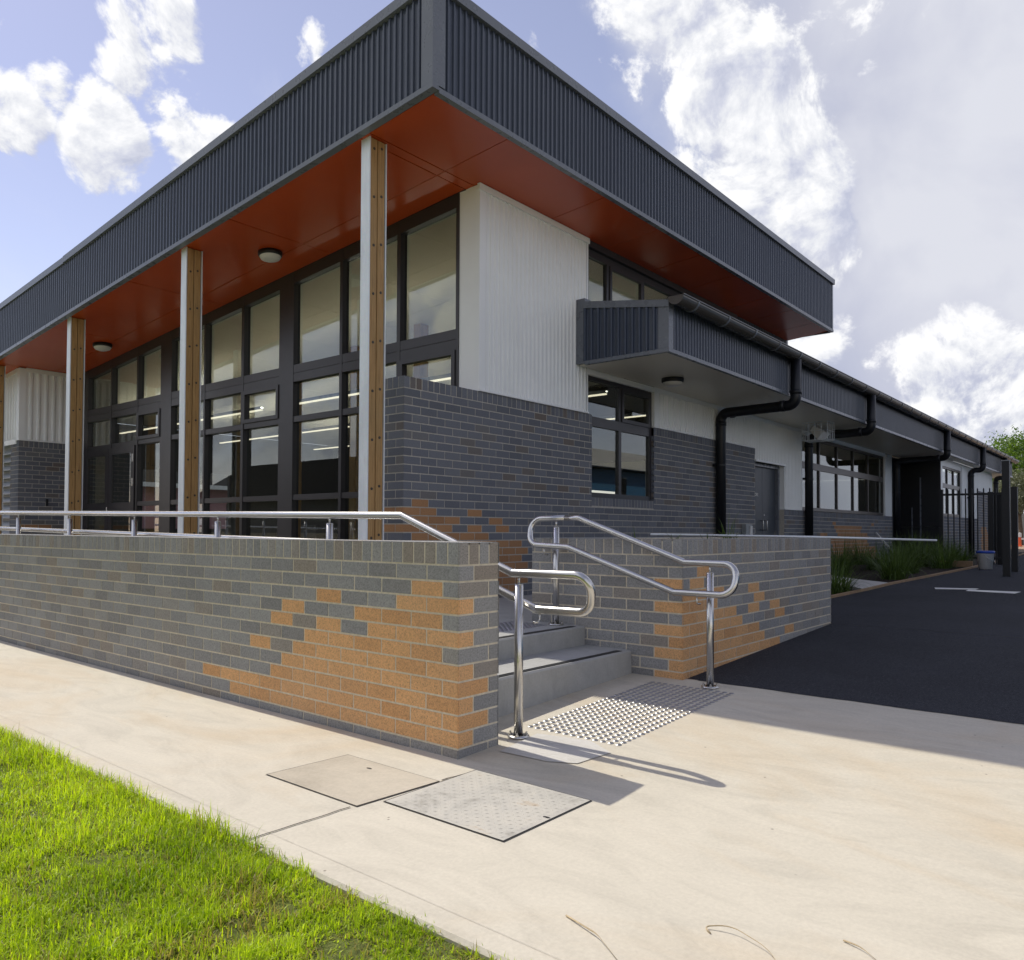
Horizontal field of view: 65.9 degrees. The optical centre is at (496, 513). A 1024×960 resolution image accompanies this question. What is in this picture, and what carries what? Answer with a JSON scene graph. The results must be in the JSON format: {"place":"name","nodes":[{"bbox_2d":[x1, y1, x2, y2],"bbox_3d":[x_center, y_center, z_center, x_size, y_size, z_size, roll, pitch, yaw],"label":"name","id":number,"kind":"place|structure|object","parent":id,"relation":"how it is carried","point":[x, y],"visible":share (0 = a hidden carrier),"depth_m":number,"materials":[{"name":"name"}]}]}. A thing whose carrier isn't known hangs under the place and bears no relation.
{"place":"outdoors","nodes":[
{"label":"outdoors","id":0,"kind":"place"},
{"bbox_2d":[0,721,521,959],"bbox_3d":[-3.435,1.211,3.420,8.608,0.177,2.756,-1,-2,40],"label":"grass","id":1,"kind":"structure","parent":0,"point":[246,859],"depth_m":2.61,"materials":[{"name":"green plant"}]},
{"bbox_2d":[0,641,1023,959],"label":"forecourt","id":2,"kind":"structure","parent":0,"point":[778,825],"depth_m":3.22,"materials":[{"name":"concrete"}]},
{"bbox_2d":[0,534,498,759],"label":"brick wall","id":3,"kind":"structure","parent":2,"relation":"on","point":[394,641],"depth_m":5.01,"materials":[{"name":"grey brick"}]},
{"bbox_2d":[5,717,561,959],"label":"trowel line","id":4,"kind":"object","parent":2,"relation":"on","point":[320,854],"visible":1,"depth_m":2.78,"materials":[{"name":"beige concrete"}]},
{"bbox_2d":[0,511,595,739],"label":"ramp handrail","id":5,"kind":"object","parent":2,"relation":"on","point":[518,599],"visible":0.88,"depth_m":5.06,"materials":[{"name":"silver metal"}]},
{"bbox_2d":[266,754,438,806],"bbox_3d":[-0.686,1.263,3.743,0.705,0.025,0.476,-1,-2,40],"label":"access cover","id":6,"kind":"object","parent":2,"relation":"on","point":[353,780],"visible":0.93,"depth_m":3.72,"materials":[{"name":"concrete"},{"name":"steel"}]},
{"bbox_2d":[251,773,465,838],"bbox_3d":[-0.528,1.245,3.431,0.028,0.001,1.203,-1,-2,44],"label":"concrete joint","id":7,"kind":"object","parent":2,"relation":"on","point":[332,812],"visible":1,"depth_m":3.21,"materials":[{"name":"black paint"}]},
{"bbox_2d":[384,770,591,841],"bbox_3d":[-0.038,1.259,3.431,0.680,0.026,0.605,-1,-2,40],"label":"access cover","id":8,"kind":"object","parent":2,"relation":"on","point":[498,807],"visible":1,"depth_m":3.40,"materials":[{"name":"concrete"},{"name":"steel"}]},
{"bbox_2d":[501,733,610,762],"bbox_3d":[0.326,1.250,4.201,0.520,0.016,0.440,-1,-2,40],"label":"concrete patch","id":9,"kind":"object","parent":2,"relation":"on","point":[545,747],"visible":1,"depth_m":4.19,"materials":[{"name":"beige concrete"}]},
{"bbox_2d":[497,618,631,716],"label":"concrete steps","id":10,"kind":"structure","parent":2,"relation":"on","point":[561,660],"depth_m":5.64,"materials":[{"name":"grey concrete"}]},
{"bbox_2d":[498,621,546,631],"bbox_3d":[-0.207,0.889,5.953,0.385,0.005,1.485,-1,-2,40],"label":"tactile pad","id":11,"kind":"object","parent":10,"relation":"on","point":[503,627],"visible":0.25,"depth_m":6.32,"materials":[{"name":"metal"}]},
{"bbox_2d":[565,914,616,958],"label":"dry stalk","id":12,"kind":"object","parent":2,"relation":"on","point":[576,921],"visible":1,"depth_m":2.33,"materials":[{"name":"plant"}]},
{"bbox_2d":[528,681,733,745],"bbox_3d":[0.897,1.235,5.002,0.635,0.059,1.485,-1,-2,40],"label":"tactile pad","id":13,"kind":"object","parent":2,"relation":"on","point":[643,728],"visible":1,"depth_m":4.90,"materials":[{"name":"metal"}]},
{"bbox_2d":[527,515,739,688],"bbox_3d":[0.967,0.618,5.993,1.828,1.224,0.156,-1,-2,40],"label":"stair handrail","id":14,"kind":"object","parent":2,"relation":"on","point":[709,594],"visible":0.99,"depth_m":5.79,"materials":[{"name":"silver metal"}]},
{"bbox_2d":[706,925,774,958],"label":"dry stalk","id":15,"kind":"object","parent":2,"relation":"on","point":[736,929],"visible":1,"depth_m":2.31,"materials":[{"name":"plant"}]},
{"bbox_2d":[843,940,875,959],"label":"dry stalk","id":16,"kind":"object","parent":2,"relation":"on","point":[857,945],"visible":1,"depth_m":2.24,"materials":[{"name":"plant"}]},
{"bbox_2d":[0,0,1023,510],"label":"sky","id":17,"kind":"structure","parent":0,"point":[882,141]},
{"bbox_2d":[498,595,531,620],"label":"verandah floor","id":18,"kind":"structure","parent":0,"point":[506,608],"depth_m":7.68,"materials":[{"name":"concrete"}]},
{"bbox_2d":[689,555,1023,723],"bbox_3d":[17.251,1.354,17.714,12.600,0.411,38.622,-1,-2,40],"label":"asphalt path","id":19,"kind":"structure","parent":0,"point":[968,673],"depth_m":6.67,"materials":[{"name":"black asphalt"}]},
{"bbox_2d":[142,469,227,528],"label":"pink house","id":20,"kind":"structure","parent":19,"relation":"on","point":[218,485],"depth_m":32.45,"materials":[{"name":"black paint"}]},
{"bbox_2d":[0,0,1018,597],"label":"school building","id":21,"kind":"structure","parent":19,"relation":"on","point":[524,244],"depth_m":10.63,"materials":[{"name":"grey metal"}]},
{"bbox_2d":[84,449,108,535],"bbox_3d":[-7.606,-0.087,15.028,1.030,2.225,0.050,-1,-2,40],"label":"door","id":22,"kind":"structure","parent":21,"relation":"in","point":[104,452],"depth_m":15.13,"materials":[{"name":"metal"}]},
{"bbox_2d":[92,342,111,351],"bbox_3d":[-6.887,-2.900,13.805,0.310,0.116,0.310,-7,-6,40],"label":"ceiling light","id":23,"kind":"object","parent":21,"relation":"attached to","point":[103,346],"visible":1,"depth_m":13.71,"materials":[{"name":"black paint"}]},
{"bbox_2d":[106,445,135,535],"bbox_3d":[-6.837,-0.099,14.338,1.015,2.225,0.109,-1,-2,40],"label":"door","id":24,"kind":"structure","parent":21,"relation":"in","point":[125,506],"depth_m":14.39,"materials":[{"name":"metal"}]},
{"bbox_2d":[82,333,166,534],"bbox_3d":[-6.924,-0.996,14.530,3.535,4.087,0.125,-1,-2,40],"label":"window","id":25,"kind":"structure","parent":21,"relation":"in","point":[140,407],"depth_m":14.09,"materials":[{"name":"metal"}]},
{"bbox_2d":[119,406,263,433],"bbox_3d":[-6.572,-1.923,16.566,5.800,0.075,0.074,-1,-2,40],"label":"strip light","id":26,"kind":"object","parent":21,"relation":"attached to","point":[230,413],"visible":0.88,"depth_m":15.66,"materials":[{"name":"white plastic"}]},
{"bbox_2d":[164,275,286,536],"bbox_3d":[-4.264,-1.172,12.280,3.435,4.362,0.125,-1,-2,40],"label":"window","id":27,"kind":"structure","parent":21,"relation":"in","point":[246,385],"depth_m":11.93,"materials":[{"name":"metal"}]},
{"bbox_2d":[258,248,281,262],"bbox_3d":[-2.976,-3.374,10.385,0.310,0.116,0.310,-7,-6,40],"label":"ceiling light","id":28,"kind":"object","parent":21,"relation":"attached to","point":[271,255],"visible":1,"depth_m":10.29,"materials":[{"name":"black paint"}]},
{"bbox_2d":[219,423,349,443],"bbox_3d":[-4.924,-1.872,18.511,5.800,0.075,0.074,-1,-2,40],"label":"strip light","id":29,"kind":"object","parent":21,"relation":"attached to","point":[276,434],"visible":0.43,"depth_m":18.79,"materials":[{"name":"white plastic"}]},
{"bbox_2d":[284,192,459,539],"bbox_3d":[-1.681,-1.342,10.096,3.335,4.628,0.125,-1,-2,40],"label":"window","id":30,"kind":"structure","parent":21,"relation":"in","point":[404,352],"depth_m":10.36,"materials":[{"name":"metal"}]},
{"bbox_2d":[299,373,450,404],"bbox_3d":[-1.879,-1.991,12.592,5.300,0.075,0.074,-1,-2,40],"label":"strip light","id":31,"kind":"object","parent":21,"relation":"attached to","point":[442,377],"depth_m":13.19,"materials":[{"name":"white plastic"}]},
{"bbox_2d":[313,412,645,449],"bbox_3d":[-0.866,-1.857,18.350,11.000,0.075,0.074,-1,-2,40],"label":"strip light","id":32,"kind":"object","parent":21,"relation":"attached to","point":[631,415],"visible":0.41,"depth_m":15.68,"materials":[{"name":"white plastic"}]},
{"bbox_2d":[588,390,607,396],"bbox_3d":[-0.231,-1.940,14.537,5.300,0.075,0.074,-1,-2,40],"label":"strip light","id":33,"kind":"object","parent":21,"relation":"attached to","point":[597,393],"visible":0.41,"depth_m":12.91,"materials":[{"name":"white plastic"}]},
{"bbox_2d":[588,375,651,500],"bbox_3d":[1.728,-1.016,11.181,0.080,1.628,1.770,-1,-2,40],"label":"window","id":34,"kind":"structure","parent":21,"relation":"in","point":[620,424],"depth_m":11.20,"materials":[{"name":"metal"}]},
{"bbox_2d":[588,248,679,300],"bbox_3d":[2.691,-3.054,12.382,0.080,0.935,4.755,-1,-2,40],"label":"window","id":35,"kind":"structure","parent":21,"relation":"in","point":[609,266],"depth_m":11.21,"materials":[{"name":"metal"}]},
{"bbox_2d":[661,376,683,386],"bbox_3d":[2.477,-1.842,11.125,0.310,0.116,0.310,-1,-2,40],"label":"ceiling light","id":36,"kind":"object","parent":21,"relation":"attached to","point":[673,381],"visible":1,"depth_m":11.02,"materials":[{"name":"black paint"}]},
{"bbox_2d":[742,524,752,534],"bbox_3d":[4.534,0.630,14.286,0.097,0.870,0.280,-1,-2,40],"label":"power box","id":37,"kind":"object","parent":21,"relation":"attached to","point":[747,529],"visible":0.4,"depth_m":14.21,"materials":[{"name":"grey plastic"}]},
{"bbox_2d":[755,466,763,534],"bbox_3d":[4.962,0.101,15.115,0.115,2.008,0.653,-1,-2,40],"label":"door","id":38,"kind":"structure","parent":21,"relation":"in","point":[758,470],"depth_m":15.25,"materials":[{"name":"paint"}]},
{"bbox_2d":[762,468,775,534],"bbox_3d":[5.394,0.115,15.624,0.115,2.008,0.663,-1,-2,40],"label":"door","id":39,"kind":"structure","parent":21,"relation":"in","point":[768,475],"depth_m":15.63,"materials":[{"name":"paint"}]},
{"bbox_2d":[802,421,833,442],"bbox_3d":[6.319,-1.593,15.533,0.490,0.378,0.410,-1,-2,40],"label":"caged floodlight","id":40,"kind":"object","parent":21,"relation":"attached to","point":[820,435],"visible":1,"depth_m":15.45,"materials":[{"name":"metal"}]},
{"bbox_2d":[802,435,883,515],"bbox_3d":[8.441,-0.807,19.114,0.065,1.605,6.440,-1,-2,40],"label":"window","id":41,"kind":"structure","parent":21,"relation":"in","point":[819,468],"depth_m":19.15,"materials":[{"name":"metal"}]},
{"bbox_2d":[942,466,959,516],"bbox_3d":[13.453,-0.624,23.456,0.065,1.430,2.750,-1,-2,40],"label":"window","id":42,"kind":"structure","parent":21,"relation":"in","point":[945,485],"depth_m":23.72,"materials":[{"name":"metal"}]},
{"bbox_2d":[532,537,830,679],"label":"low brick wall","id":43,"kind":"structure","parent":19,"relation":"on","point":[781,593],"depth_m":6.34,"materials":[{"name":"brick"},{"name":"mortar"}]},
{"bbox_2d":[709,512,740,537],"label":"grass tuft","id":44,"kind":"object","parent":43,"relation":"on","point":[728,529],"visible":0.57,"depth_m":8.34,"materials":[{"name":"green plant"}]},
{"bbox_2d":[650,533,936,540],"bbox_3d":[3.176,0.254,8.373,3.207,0.076,0.053,0,-1,-7],"label":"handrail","id":45,"kind":"object","parent":43,"relation":"on","point":[785,536],"visible":1,"depth_m":8.37,"materials":[{"name":"metal"}]},
{"bbox_2d":[939,488,1002,564],"bbox_3d":[10.397,0.329,17.267,1.220,1.760,0.401,-1,-2,40],"label":"picket fence","id":46,"kind":"object","parent":19,"relation":"on","point":[998,519],"visible":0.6,"depth_m":17.05,"materials":[{"name":"black metal"}]},
{"bbox_2d":[934,587,1018,593],"bbox_3d":[6.921,1.106,11.426,0.458,0.016,1.102,2,-2,-44],"label":"pavement marking","id":47,"kind":"object","parent":19,"relation":"on","point":[973,589],"visible":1,"depth_m":11.32,"materials":[{"name":"white paint"}]},
{"bbox_2d":[976,551,994,568],"bbox_3d":[9.404,0.894,15.202,0.315,0.348,0.330,-1,-2,40],"label":"bucket","id":48,"kind":"object","parent":19,"relation":"on","point":[985,559],"visible":1,"depth_m":15.10,"materials":[{"name":"plastic"}]},
{"bbox_2d":[984,424,1023,512],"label":"tree","id":49,"kind":"object","parent":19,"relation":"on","point":[1014,448],"visible":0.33,"depth_m":51.57,"materials":[{"name":"green plant"}]},
{"bbox_2d":[1001,460,1010,576],"bbox_3d":[8.770,0.183,13.592,0.120,2.198,0.130,-1,-2,40],"label":"gate post","id":50,"kind":"object","parent":19,"relation":"on","point":[1006,527],"visible":0.78,"depth_m":13.55,"materials":[{"name":"black metal"}]},
{"bbox_2d":[1011,487,1018,571],"bbox_3d":[9.500,0.392,14.489,0.108,1.764,0.108,-1,-2,40],"label":"gate post","id":51,"kind":"object","parent":19,"relation":"on","point":[1014,535],"visible":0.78,"depth_m":14.45,"materials":[{"name":"black metal"}]},
{"bbox_2d":[1018,514,1023,542],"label":"sheet fence","id":52,"kind":"object","parent":19,"relation":"on","point":[1023,526],"visible":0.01,"depth_m":50.22,"materials":[{"name":"grey metal"}]},
{"bbox_2d":[831,575,886,589],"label":"garden path","id":53,"kind":"structure","parent":0,"point":[864,583],"depth_m":12.52,"materials":[{"name":"concrete"}]},
{"bbox_2d":[831,549,1023,624],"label":"garden bed","id":54,"kind":"object","parent":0,"point":[875,577],"visible":0.09,"depth_m":15.13,"materials":[{"name":"brown soil"}]},
{"bbox_2d":[822,531,865,566],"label":"grass tuft","id":55,"kind":"object","parent":54,"relation":"on","point":[835,554],"visible":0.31,"depth_m":15.75,"materials":[{"name":"green plant"}]},
{"bbox_2d":[830,544,870,574],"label":"grass tuft","id":56,"kind":"object","parent":54,"relation":"on","point":[842,562],"visible":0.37,"depth_m":14.64,"materials":[{"name":"green plant"}]},
{"bbox_2d":[830,555,873,593],"bbox_3d":[4.997,0.919,11.604,1.328,0.833,1.181,1,-1,-23],"label":"grass tuft","id":57,"kind":"object","parent":54,"relation":"on","point":[836,588],"visible":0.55,"depth_m":11.47,"materials":[{"name":"green plant"}]},
{"bbox_2d":[840,532,889,564],"bbox_3d":[8.040,0.824,17.494,1.452,0.967,1.514,0,-1,-3],"label":"grass tuft","id":58,"kind":"object","parent":54,"relation":"on","point":[856,553],"visible":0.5,"depth_m":17.39,"materials":[{"name":"green plant"}]},
{"bbox_2d":[853,536,899,569],"bbox_3d":[7.636,0.875,15.823,1.388,0.945,1.351,1,-1,-15],"label":"grass tuft","id":59,"kind":"object","parent":54,"relation":"on","point":[868,562],"visible":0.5,"depth_m":15.73,"materials":[{"name":"green plant"}]},
{"bbox_2d":[875,532,892,552],"bbox_3d":[10.223,0.844,20.682,0.644,0.717,0.056,0,-1,-1],"label":"leaning pole","id":60,"kind":"object","parent":54,"relation":"on","point":[878,535],"visible":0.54,"depth_m":20.66,"materials":[{"name":"grey metal"}]},
{"bbox_2d":[860,534,931,579],"bbox_3d":[6.871,0.840,13.715,1.535,0.985,1.535,-1,-2,40],"label":"grass tuft","id":61,"kind":"object","parent":54,"relation":"on","point":[896,571],"visible":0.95,"depth_m":13.57,"materials":[{"name":"green plant"}]},
{"bbox_2d":[873,534,929,567],"bbox_3d":[8.150,0.857,16.127,1.573,1.050,1.605,-1,-2,40],"label":"grass tuft","id":62,"kind":"object","parent":54,"relation":"on","point":[899,549],"visible":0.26,"depth_m":16.00,"materials":[{"name":"green plant"}]},
{"bbox_2d":[887,531,930,556],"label":"grass tuft","id":63,"kind":"object","parent":54,"relation":"on","point":[912,545],"visible":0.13,"depth_m":17.25,"materials":[{"name":"green plant"}]},
{"bbox_2d":[887,531,930,552],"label":"grass tuft","id":64,"kind":"object","parent":54,"relation":"on","point":[903,543],"visible":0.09,"depth_m":18.68,"materials":[{"name":"green plant"}]},
{"bbox_2d":[883,544,939,573],"bbox_3d":[7.737,0.904,14.963,1.222,0.856,1.242,0,-1,23],"label":"grass tuft","id":65,"kind":"object","parent":54,"relation":"on","point":[917,568],"visible":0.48,"depth_m":14.79,"materials":[{"name":"green plant"}]},
{"bbox_2d":[900,532,947,566],"bbox_3d":[9.013,0.836,16.676,1.592,1.074,1.534,-1,-2,40],"label":"grass tuft","id":66,"kind":"object","parent":54,"relation":"on","point":[925,550],"visible":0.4,"depth_m":16.50,"materials":[{"name":"green plant"}]},
{"bbox_2d":[831,553,1023,597],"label":"timber edging","id":67,"kind":"object","parent":54,"relation":"on","point":[889,583],"visible":0.27,"depth_m":12.66,"materials":[{"name":"brown wood"}]},
{"bbox_2d":[906,533,958,556],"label":"grass tuft","id":68,"kind":"object","parent":54,"relation":"on","point":[931,545],"visible":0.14,"depth_m":17.34,"materials":[{"name":"green plant"}]},
{"bbox_2d":[917,536,964,568],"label":"grass tuft","id":69,"kind":"object","parent":54,"relation":"on","point":[941,563],"visible":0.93,"depth_m":15.84,"materials":[{"name":"green plant"}]},
{"bbox_2d":[921,530,984,561],"bbox_3d":[9.695,0.841,16.896,1.412,1.047,1.569,1,-1,-11],"label":"grass tuft","id":70,"kind":"object","parent":54,"relation":"on","point":[952,544],"visible":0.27,"depth_m":16.72,"materials":[{"name":"green plant"}]},
{"bbox_2d":[932,542,976,560],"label":"grass tuft","id":71,"kind":"object","parent":54,"relation":"on","point":[963,558],"visible":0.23,"depth_m":16.43,"materials":[{"name":"green plant"}]},
{"bbox_2d":[945,561,972,566],"bbox_3d":[9.265,1.014,15.950,0.600,0.120,0.050,-1,-2,40],"label":"timber plank","id":72,"kind":"object","parent":54,"relation":"on","point":[965,564],"visible":0.4,"depth_m":15.84,"materials":[{"name":"brown wood"}]},
{"label":"dirt ground","id":73,"kind":"structure","parent":0,"visible":0},
{"bbox_2d":[992,465,1023,544],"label":"tree","id":74,"kind":"object","parent":73,"relation":"on","point":[1016,480],"visible":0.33,"depth_m":46.64,"materials":[{"name":"green plant"}]},
{"bbox_2d":[1018,533,1022,546],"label":"safety bollard","id":75,"kind":"object","parent":73,"relation":"on","point":[1019,540],"visible":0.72,"depth_m":41.90,"materials":[{"name":"orange plastic"}]}
]}

